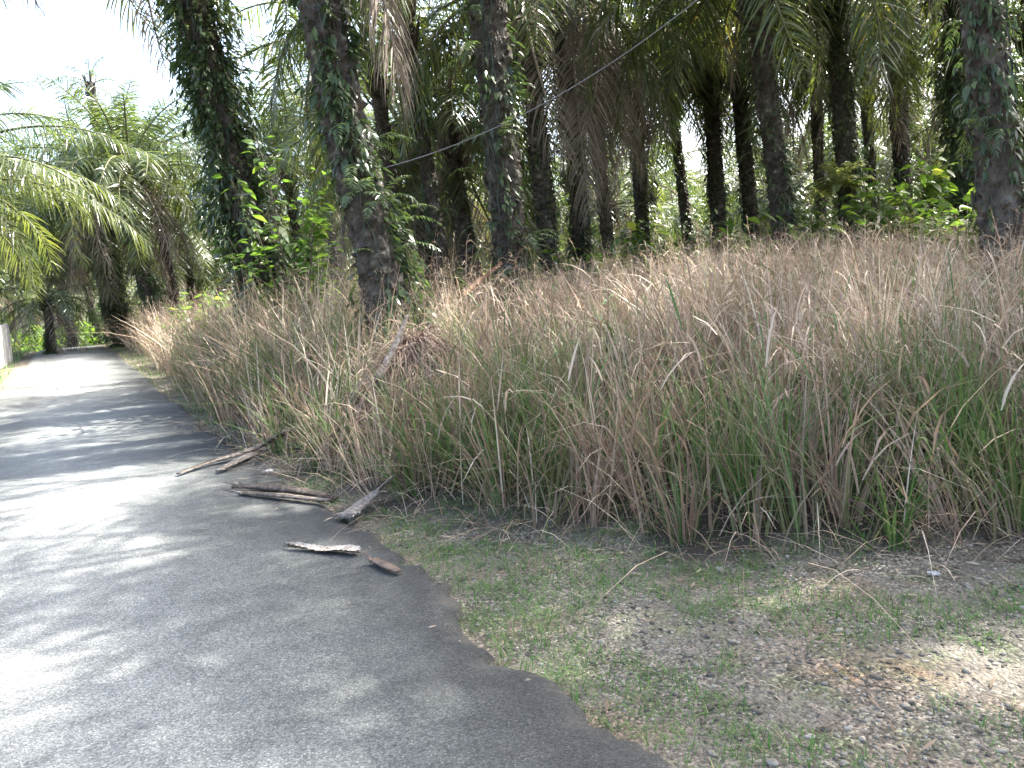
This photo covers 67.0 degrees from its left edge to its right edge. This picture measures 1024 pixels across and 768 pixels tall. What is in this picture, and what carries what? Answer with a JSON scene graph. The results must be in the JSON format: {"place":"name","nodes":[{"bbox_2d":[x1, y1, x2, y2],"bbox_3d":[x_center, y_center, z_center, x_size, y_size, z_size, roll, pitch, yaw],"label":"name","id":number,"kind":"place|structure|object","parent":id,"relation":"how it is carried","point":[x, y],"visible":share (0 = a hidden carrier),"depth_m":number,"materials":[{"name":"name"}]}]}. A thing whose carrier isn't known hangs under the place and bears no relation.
{"place":"outdoors","nodes":[
{"label":"outdoors","id":0,"kind":"place"},
{"bbox_2d":[0,345,670,767],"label":"road","id":1,"kind":"structure","parent":0,"point":[250,649],"depth_m":3.70,"materials":[{"name":"asphalt"}]},
{"bbox_2d":[176,427,289,473],"bbox_3d":[-2.966,0.655,8.107,1.212,0.303,0.597,-8,7,-36],"label":"fallen frond","id":2,"kind":"object","parent":1,"relation":"on","point":[237,454],"visible":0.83,"depth_m":8.17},
{"bbox_2d":[215,446,269,471],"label":"fallen frond","id":3,"kind":"object","parent":1,"relation":"on","point":[240,459],"visible":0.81,"depth_m":7.99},
{"bbox_2d":[223,482,338,501],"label":"fallen frond","id":4,"kind":"object","parent":1,"relation":"on","point":[294,492],"visible":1,"depth_m":6.38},
{"bbox_2d":[283,542,361,552],"bbox_3d":[-1.182,1.017,4.806,0.577,0.044,0.109,-1,6,25],"label":"fallen sheath","id":5,"kind":"object","parent":1,"relation":"on","point":[336,548],"visible":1,"depth_m":4.80,"materials":[{"name":"wood"}]},
{"bbox_2d":[364,552,401,572],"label":"fallen frond","id":6,"kind":"object","parent":1,"relation":"on","point":[380,562],"visible":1,"depth_m":4.37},
{"bbox_2d":[0,304,1023,767],"bbox_3d":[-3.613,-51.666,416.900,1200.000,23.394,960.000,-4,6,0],"label":"ground","id":7,"kind":"structure","parent":0,"point":[764,700],"depth_m":3.55,"materials":[{"name":"plant"}]},
{"bbox_2d":[0,323,13,368],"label":"fence","id":8,"kind":"object","parent":7,"relation":"on","point":[6,354],"visible":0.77,"depth_m":28.40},
{"bbox_2d":[0,187,23,310],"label":"palm tree","id":9,"kind":"object","parent":7,"relation":"on","point":[5,261],"visible":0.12,"depth_m":42.81,"materials":[{"name":"green plant"}]},
{"bbox_2d":[0,261,25,345],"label":"palm tree","id":10,"kind":"object","parent":7,"relation":"on","point":[9,295],"visible":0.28,"depth_m":48.15,"materials":[{"name":"green plant"}]},
{"bbox_2d":[0,254,36,320],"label":"palm tree","id":11,"kind":"object","parent":7,"relation":"on","point":[10,289],"visible":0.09,"depth_m":59.90,"materials":[{"name":"green plant"}]},
{"bbox_2d":[0,272,44,350],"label":"palm tree","id":12,"kind":"object","parent":7,"relation":"on","point":[19,312],"visible":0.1,"depth_m":70.36,"materials":[{"name":"green plant"}]},
{"bbox_2d":[0,138,57,276],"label":"palm tree","id":13,"kind":"object","parent":7,"relation":"on","point":[8,147],"visible":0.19,"depth_m":36.94,"materials":[{"name":"green plant"}]},
{"bbox_2d":[1,171,94,346],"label":"palm tree","id":14,"kind":"object","parent":7,"relation":"on","point":[68,330],"visible":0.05,"depth_m":48.32,"materials":[{"name":"green plant"}]},
{"bbox_2d":[5,267,99,347],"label":"palm tree","id":15,"kind":"object","parent":7,"relation":"on","point":[54,302],"visible":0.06,"depth_m":67.17,"materials":[{"name":"green plant"}]},
{"bbox_2d":[0,244,126,360],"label":"palm tree","id":16,"kind":"object","parent":7,"relation":"on","point":[47,307],"visible":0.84,"depth_m":32.37,"materials":[{"name":"green plant"}]},
{"bbox_2d":[0,79,154,304],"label":"palm tree","id":17,"kind":"object","parent":7,"relation":"on","point":[17,170],"visible":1,"depth_m":19.95,"materials":[{"name":"green plant"}]},
{"bbox_2d":[36,251,125,344],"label":"palm tree","id":18,"kind":"object","parent":7,"relation":"on","point":[92,306],"visible":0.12,"depth_m":57.57,"materials":[{"name":"plant"}]},
{"bbox_2d":[2,135,169,343],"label":"palm tree","id":19,"kind":"object","parent":7,"relation":"on","point":[103,333],"visible":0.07,"depth_m":40.53,"materials":[{"name":"green plant"}]},
{"bbox_2d":[32,278,140,345],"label":"palm tree","id":20,"kind":"object","parent":7,"relation":"on","point":[81,309],"visible":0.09,"depth_m":64.51,"materials":[{"name":"green plant"}]},
{"bbox_2d":[49,55,125,297],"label":"palm tree","id":21,"kind":"object","parent":7,"relation":"on","point":[89,82],"visible":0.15,"depth_m":42.50,"materials":[{"name":"green plant"}]},
{"bbox_2d":[12,197,170,299],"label":"palm tree","id":22,"kind":"object","parent":7,"relation":"on","point":[79,268],"visible":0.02,"depth_m":44.62,"materials":[{"name":"green plant"}]},
{"bbox_2d":[0,96,203,347],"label":"palm tree","id":23,"kind":"object","parent":7,"relation":"on","point":[111,310],"visible":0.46,"depth_m":34.73,"materials":[{"name":"green plant"}]},
{"bbox_2d":[67,261,140,316],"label":"palm tree","id":24,"kind":"object","parent":7,"relation":"on","point":[128,293],"visible":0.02,"depth_m":69.66,"materials":[{"name":"green plant"}]},
{"bbox_2d":[2,71,253,343],"bbox_3d":[-16.313,-7.233,32.962,9.994,11.574,9.701,-1,7,29],"label":"palm tree","id":25,"kind":"object","parent":7,"relation":"on","point":[130,190],"visible":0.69,"depth_m":31.57,"materials":[{"name":"green plant"}]},
{"bbox_2d":[39,95,226,312],"bbox_3d":[-17.177,-7.973,37.722,9.479,11.696,9.389,-9,6,1],"label":"palm tree","id":26,"kind":"object","parent":7,"relation":"on","point":[174,281],"visible":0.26,"depth_m":37.29,"materials":[{"name":"green plant"}]},
{"bbox_2d":[122,259,185,307],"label":"palm tree","id":27,"kind":"object","parent":7,"relation":"on","point":[136,290],"visible":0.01,"depth_m":63.83,"materials":[{"name":"green plant"}]},
{"bbox_2d":[0,0,315,374],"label":"palm tree","id":28,"kind":"object","parent":7,"relation":"on","point":[216,111],"visible":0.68,"depth_m":13.83,"materials":[{"name":"green plant"}]},
{"bbox_2d":[123,195,229,312],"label":"palm tree","id":29,"kind":"object","parent":7,"relation":"on","point":[188,280],"visible":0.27,"depth_m":45.81,"materials":[{"name":"green plant"}]},
{"bbox_2d":[123,247,231,324],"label":"palm tree","id":30,"kind":"object","parent":7,"relation":"on","point":[134,297],"visible":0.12,"depth_m":52.91,"materials":[{"name":"green plant"}]},
{"bbox_2d":[132,231,232,305],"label":"palm tree","id":31,"kind":"object","parent":7,"relation":"on","point":[201,273],"visible":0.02,"depth_m":60.16,"materials":[{"name":"green plant"}]},
{"bbox_2d":[147,310,233,346],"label":"shrub","id":32,"kind":"object","parent":7,"relation":"on","point":[177,328],"visible":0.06,"depth_m":23.31,"materials":[{"name":"green plant"}]},
{"bbox_2d":[162,289,228,337],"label":"shrub","id":33,"kind":"object","parent":7,"relation":"on","point":[210,303],"visible":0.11,"depth_m":23.83,"materials":[{"name":"green plant"}]},
{"bbox_2d":[177,216,293,303],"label":"palm tree","id":34,"kind":"object","parent":7,"relation":"on","point":[225,285],"visible":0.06,"depth_m":48.66,"materials":[{"name":"green plant"}]},
{"bbox_2d":[176,86,349,294],"bbox_3d":[-10.859,-8.600,37.248,8.929,11.201,8.662,-2,6,21],"label":"palm tree","id":35,"kind":"object","parent":7,"relation":"on","point":[290,189],"visible":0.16,"depth_m":35.22,"materials":[{"name":"green plant"}]},
{"bbox_2d":[202,135,348,332],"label":"sapling","id":36,"kind":"object","parent":7,"relation":"on","point":[319,220],"visible":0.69,"depth_m":13.32,"materials":[{"name":"green plant"}]},
{"bbox_2d":[224,212,356,294],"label":"palm tree","id":37,"kind":"object","parent":7,"relation":"on","point":[324,270],"visible":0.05,"depth_m":46.37,"materials":[{"name":"green plant"}]},
{"bbox_2d":[237,34,399,301],"bbox_3d":[-7.842,-8.920,33.562,9.474,12.129,8.727,-7,6,0],"label":"palm tree","id":38,"kind":"object","parent":7,"relation":"on","point":[292,125],"visible":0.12,"depth_m":32.34,"materials":[{"name":"green plant"}]},
{"bbox_2d":[284,209,355,287],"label":"palm tree","id":39,"kind":"object","parent":7,"relation":"on","point":[318,250],"visible":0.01,"depth_m":51.15,"materials":[{"name":"green plant"}]},
{"bbox_2d":[281,171,381,275],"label":"palm tree","id":40,"kind":"object","parent":7,"relation":"on","point":[337,242],"visible":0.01,"depth_m":44.24,"materials":[{"name":"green plant"}]},
{"bbox_2d":[250,0,444,368],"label":"palm tree","id":41,"kind":"object","parent":7,"relation":"on","point":[338,104],"visible":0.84,"depth_m":9.83,"materials":[{"name":"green plant"}]},
{"bbox_2d":[386,0,696,167],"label":"overhead cable","id":42,"kind":"object","parent":41,"relation":"attached to","point":[552,98],"visible":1,"depth_m":8.60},
{"bbox_2d":[182,0,517,296],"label":"palm tree","id":43,"kind":"object","parent":7,"relation":"on","point":[378,103],"visible":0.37,"depth_m":18.50,"materials":[{"name":"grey plant"}]},
{"bbox_2d":[266,321,490,479],"bbox_3d":[-0.972,0.311,7.968,2.978,1.900,2.595,-8,7,-33],"label":"straw heap","id":44,"kind":"object","parent":7,"relation":"on","point":[422,340],"visible":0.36,"depth_m":7.70,"materials":[{"name":"plant"}]},
{"bbox_2d":[368,314,408,379],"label":"leaning stalk","id":45,"kind":"object","parent":44,"relation":"on","point":[393,348],"visible":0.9,"depth_m":7.38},
{"bbox_2d":[296,195,484,291],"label":"palm tree","id":46,"kind":"object","parent":7,"relation":"on","point":[347,246],"visible":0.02,"depth_m":36.57,"materials":[{"name":"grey plant"}]},
{"bbox_2d":[253,0,561,307],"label":"palm tree","id":47,"kind":"object","parent":7,"relation":"on","point":[429,185],"visible":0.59,"depth_m":17.14,"materials":[{"name":"green plant"}]},
{"bbox_2d":[259,0,564,304],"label":"palm tree","id":48,"kind":"object","parent":7,"relation":"on","point":[417,227],"visible":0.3,"depth_m":20.05,"materials":[{"name":"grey plant"}]},
{"bbox_2d":[318,103,528,285],"bbox_3d":[-2.706,-6.931,30.210,8.715,8.226,8.774,-8,6,0],"label":"palm tree","id":49,"kind":"object","parent":7,"relation":"on","point":[469,194],"visible":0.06,"depth_m":31.02,"materials":[{"name":"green plant"}]},
{"bbox_2d":[411,280,476,314],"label":"shrub","id":50,"kind":"object","parent":7,"relation":"on","point":[454,297],"visible":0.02,"depth_m":17.02,"materials":[{"name":"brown plant"}]},
{"bbox_2d":[295,0,599,310],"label":"palm tree","id":51,"kind":"object","parent":7,"relation":"on","point":[462,222],"visible":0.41,"depth_m":19.31,"materials":[{"name":"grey plant"}]},
{"bbox_2d":[409,263,496,314],"bbox_3d":[-1.063,-2.058,18.481,3.046,1.732,3.067,-5,6,-7],"label":"shrub","id":52,"kind":"object","parent":7,"relation":"on","point":[456,273],"visible":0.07,"depth_m":17.50,"materials":[{"name":"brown plant"}]},
{"bbox_2d":[344,0,573,335],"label":"palm tree","id":53,"kind":"object","parent":7,"relation":"on","point":[495,75],"visible":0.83,"depth_m":12.21,"materials":[{"name":"green plant"}]},
{"bbox_2d":[0,109,945,346],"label":"forest","id":54,"kind":"object","parent":7,"relation":"on","point":[350,259],"visible":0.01,"depth_m":86.16,"materials":[{"name":"green plant"}]},
{"bbox_2d":[10,200,977,351],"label":"undergrowth","id":55,"kind":"object","parent":7,"relation":"on","point":[729,224],"visible":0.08,"depth_m":16.52,"materials":[{"name":"green plant"}]},
{"bbox_2d":[414,171,574,276],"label":"palm tree","id":56,"kind":"object","parent":7,"relation":"on","point":[561,250],"visible":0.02,"depth_m":33.84,"materials":[{"name":"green plant"}]},
{"bbox_2d":[376,0,646,282],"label":"palm tree","id":57,"kind":"object","parent":7,"relation":"on","point":[524,125],"visible":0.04,"depth_m":24.26,"materials":[{"name":"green plant"}]},
{"bbox_2d":[471,163,569,281],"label":"palm tree","id":58,"kind":"object","parent":7,"relation":"on","point":[530,218],"depth_m":45.03,"materials":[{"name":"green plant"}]},
{"bbox_2d":[376,0,696,290],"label":"palm tree","id":59,"kind":"object","parent":7,"relation":"on","point":[539,151],"visible":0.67,"depth_m":17.28,"materials":[{"name":"green plant"}]},
{"bbox_2d":[86,205,1023,666],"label":"tall grass","id":60,"kind":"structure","parent":7,"relation":"on","point":[646,337],"depth_m":6.02,"materials":[{"name":"plant"}]},
{"bbox_2d":[461,261,502,296],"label":"fallen stalk","id":61,"kind":"object","parent":60,"relation":"on","point":[494,268],"visible":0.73,"depth_m":11.48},
{"bbox_2d":[98,403,1023,762],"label":"leaf litter","id":62,"kind":"object","parent":7,"relation":"on","point":[930,743],"visible":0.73,"depth_m":4.22,"materials":[{"name":"plant"}]},
{"bbox_2d":[332,475,395,518],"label":"fallen frond","id":63,"kind":"object","parent":62,"relation":"on","point":[353,510],"visible":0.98,"depth_m":5.79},
{"bbox_2d":[435,0,717,280],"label":"palm tree","id":64,"kind":"object","parent":7,"relation":"on","point":[579,217],"visible":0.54,"depth_m":18.10,"materials":[{"name":"green plant"}]},
{"bbox_2d":[523,136,632,258],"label":"palm tree","id":65,"kind":"object","parent":7,"relation":"on","point":[559,187],"visible":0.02,"depth_m":41.90,"materials":[{"name":"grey plant"}]},
{"bbox_2d":[445,0,727,273],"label":"palm tree","id":66,"kind":"object","parent":7,"relation":"on","point":[606,231],"visible":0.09,"depth_m":22.42,"materials":[{"name":"green plant"}]},
{"bbox_2d":[549,245,636,296],"bbox_3d":[1.690,-2.103,16.169,1.758,1.524,2.004,-4,6,-4],"label":"shrub","id":67,"kind":"object","parent":7,"relation":"on","point":[606,254],"visible":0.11,"depth_m":15.99,"materials":[{"name":"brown plant"}]},
{"bbox_2d":[533,145,706,270],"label":"palm tree","id":68,"kind":"object","parent":7,"relation":"on","point":[626,215],"visible":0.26,"depth_m":32.25,"materials":[{"name":"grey plant"}]},
{"bbox_2d":[520,0,728,254],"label":"palm tree","id":69,"kind":"object","parent":7,"relation":"on","point":[641,209],"visible":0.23,"depth_m":26.62,"materials":[{"name":"green plant"}]},
{"bbox_2d":[591,220,663,279],"bbox_3d":[4.281,-4.232,26.370,2.702,2.785,2.288,-8,7,-31],"label":"shrub","id":70,"kind":"object","parent":7,"relation":"on","point":[631,239],"visible":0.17,"depth_m":25.75,"materials":[{"name":"green plant"}]},
{"bbox_2d":[592,175,671,256],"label":"palm tree","id":71,"kind":"object","parent":7,"relation":"on","point":[622,218],"visible":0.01,"depth_m":60.07,"materials":[{"name":"green plant"}]},
{"bbox_2d":[592,184,700,257],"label":"palm tree","id":72,"kind":"object","parent":7,"relation":"on","point":[659,210],"depth_m":52.25,"materials":[{"name":"green plant"}]},
{"bbox_2d":[589,115,737,258],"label":"palm tree","id":73,"kind":"object","parent":7,"relation":"on","point":[651,198],"visible":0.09,"depth_m":37.12,"materials":[{"name":"green plant"}]},
{"bbox_2d":[620,154,708,242],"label":"palm tree","id":74,"kind":"object","parent":7,"relation":"on","point":[676,197],"visible":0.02,"depth_m":55.65,"materials":[{"name":"green plant"}]},
{"bbox_2d":[634,230,707,274],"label":"shrub","id":75,"kind":"object","parent":7,"relation":"on","point":[694,242],"visible":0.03,"depth_m":22.70,"materials":[{"name":"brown plant"}]},
{"bbox_2d":[621,174,737,255],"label":"palm tree","id":76,"kind":"object","parent":7,"relation":"on","point":[670,205],"visible":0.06,"depth_m":48.08,"materials":[{"name":"green plant"}]},
{"bbox_2d":[624,233,744,278],"bbox_3d":[4.903,-3.369,21.923,3.326,1.879,3.304,-7,6,-24],"label":"shrub","id":77,"kind":"object","parent":7,"relation":"on","point":[642,247],"visible":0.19,"depth_m":21.86,"materials":[{"name":"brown plant"}]},
{"bbox_2d":[609,52,793,256],"bbox_3d":[6.375,-8.919,28.116,8.614,11.537,8.848,-7,6,0],"label":"palm tree","id":78,"kind":"object","parent":7,"relation":"on","point":[684,205],"visible":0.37,"depth_m":28.55,"materials":[{"name":"green plant"}]},
{"bbox_2d":[659,178,769,258],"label":"palm tree","id":79,"kind":"object","parent":7,"relation":"on","point":[701,219],"visible":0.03,"depth_m":44.30,"materials":[{"name":"green plant"}]},
{"bbox_2d":[669,166,762,247],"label":"palm tree","id":80,"kind":"object","parent":7,"relation":"on","point":[727,196],"visible":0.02,"depth_m":56.33,"materials":[{"name":"green plant"}]},
{"bbox_2d":[581,0,871,262],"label":"palm tree","id":81,"kind":"object","parent":7,"relation":"on","point":[717,194],"visible":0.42,"depth_m":23.51,"materials":[{"name":"green plant"}]},
{"bbox_2d":[539,0,937,272],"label":"palm tree","id":82,"kind":"object","parent":7,"relation":"on","point":[759,21],"visible":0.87,"depth_m":16.18,"materials":[{"name":"green plant"}]},
{"bbox_2d":[622,0,870,256],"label":"palm tree","id":83,"kind":"object","parent":7,"relation":"on","point":[747,200],"visible":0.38,"depth_m":24.56,"materials":[{"name":"green plant"}]},
{"bbox_2d":[726,224,773,261],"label":"shrub","id":84,"kind":"object","parent":7,"relation":"on","point":[748,241],"visible":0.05,"depth_m":20.89,"materials":[{"name":"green plant"}]},
{"bbox_2d":[696,140,830,248],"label":"palm tree","id":85,"kind":"object","parent":7,"relation":"on","point":[756,184],"visible":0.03,"depth_m":46.83,"materials":[{"name":"green plant"}]},
{"bbox_2d":[759,201,835,255],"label":"shrub","id":86,"kind":"object","parent":7,"relation":"on","point":[813,231],"visible":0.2,"depth_m":22.56,"materials":[{"name":"green plant"}]},
{"bbox_2d":[687,111,921,249],"bbox_3d":[12.015,-7.384,32.769,8.959,8.068,9.335,-6,6,0],"label":"palm tree","id":87,"kind":"object","parent":7,"relation":"on","point":[802,198],"visible":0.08,"depth_m":31.82,"materials":[{"name":"green plant"}]},
{"bbox_2d":[656,0,954,261],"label":"palm tree","id":88,"kind":"object","parent":7,"relation":"on","point":[839,62],"visible":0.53,"depth_m":17.93,"materials":[{"name":"green plant"}]},
{"bbox_2d":[803,159,875,205],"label":"fern","id":89,"kind":"object","parent":88,"relation":"attached to","point":[838,179],"visible":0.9,"depth_m":17.75,"materials":[{"name":"green plant"}]},
{"bbox_2d":[720,0,939,247],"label":"palm tree","id":90,"kind":"object","parent":7,"relation":"on","point":[814,132],"visible":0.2,"depth_m":25.60,"materials":[{"name":"green plant"}]},
{"bbox_2d":[762,101,919,240],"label":"palm tree","id":91,"kind":"object","parent":7,"relation":"on","point":[827,159],"visible":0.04,"depth_m":37.75,"materials":[{"name":"green plant"}]},
{"bbox_2d":[778,3,945,240],"bbox_3d":[13.646,-9.605,28.391,8.568,11.562,8.912,-7,6,0],"label":"palm tree","id":92,"kind":"object","parent":7,"relation":"on","point":[872,160],"visible":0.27,"depth_m":28.67,"materials":[{"name":"green plant"}]},
{"bbox_2d":[830,95,954,222],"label":"palm tree","id":93,"kind":"object","parent":7,"relation":"on","point":[889,160],"visible":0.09,"depth_m":31.54,"materials":[{"name":"green plant"}]},
{"bbox_2d":[835,84,949,229],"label":"palm tree","id":94,"kind":"object","parent":7,"relation":"on","point":[911,159],"depth_m":38.00,"materials":[{"name":"green plant"}]},
{"bbox_2d":[822,151,971,263],"bbox_3d":[7.978,-3.275,15.882,2.129,2.591,2.515,-9,8,-39],"label":"shrub","id":95,"kind":"object","parent":7,"relation":"on","point":[938,186],"visible":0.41,"depth_m":15.64,"materials":[{"name":"green plant"}]},
{"bbox_2d":[772,0,1023,229],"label":"palm tree","id":96,"kind":"object","parent":7,"relation":"on","point":[951,87],"visible":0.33,"depth_m":16.76,"materials":[{"name":"green plant"}]},
{"bbox_2d":[782,0,1020,219],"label":"palm tree","id":97,"kind":"object","parent":7,"relation":"on","point":[899,140],"visible":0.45,"depth_m":22.95,"materials":[{"name":"green plant"}]},
{"bbox_2d":[864,179,979,269],"bbox_3d":[7.598,-2.700,13.356,2.498,2.166,2.848,-5,6,-9],"label":"shrub","id":98,"kind":"object","parent":7,"relation":"on","point":[901,190],"visible":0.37,"depth_m":13.36,"materials":[{"name":"green plant"}]},
{"bbox_2d":[874,196,974,240],"bbox_3d":[9.710,-3.380,18.175,3.472,1.961,3.448,-6,6,-16],"label":"shrub","id":99,"kind":"object","parent":7,"relation":"on","point":[883,204],"visible":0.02,"depth_m":17.02,"materials":[{"name":"green plant"}]},
{"bbox_2d":[850,0,1023,188],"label":"palm tree","id":100,"kind":"object","parent":7,"relation":"on","point":[1020,46],"visible":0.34,"depth_m":20.49,"materials":[{"name":"green plant"}]},
{"bbox_2d":[882,38,1020,160],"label":"palm tree","id":101,"kind":"object","parent":7,"relation":"on","point":[933,101],"depth_m":35.28,"materials":[{"name":"green plant"}]},
{"bbox_2d":[881,0,1023,221],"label":"palm tree","id":102,"kind":"object","parent":7,"relation":"on","point":[1017,75],"visible":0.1,"depth_m":25.33,"materials":[{"name":"green plant"}]},
{"bbox_2d":[902,0,1023,312],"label":"palm tree","id":103,"kind":"object","parent":7,"relation":"on","point":[994,140],"visible":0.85,"depth_m":8.93,"materials":[{"name":"grey plant"}]},
{"bbox_2d":[0,343,1023,767],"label":"verge grass","id":104,"kind":"structure","parent":0,"point":[758,745],"depth_m":3.63,"materials":[{"name":"plant"}]},
{"bbox_2d":[0,0,1023,322],"label":"sky","id":105,"kind":"structure","parent":0,"point":[75,30],"materials":[{"name":"white"}]},
{"bbox_2d":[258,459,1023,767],"bbox_3d":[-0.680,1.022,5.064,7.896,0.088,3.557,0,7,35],"label":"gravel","id":106,"kind":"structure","parent":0,"point":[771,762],"depth_m":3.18,"materials":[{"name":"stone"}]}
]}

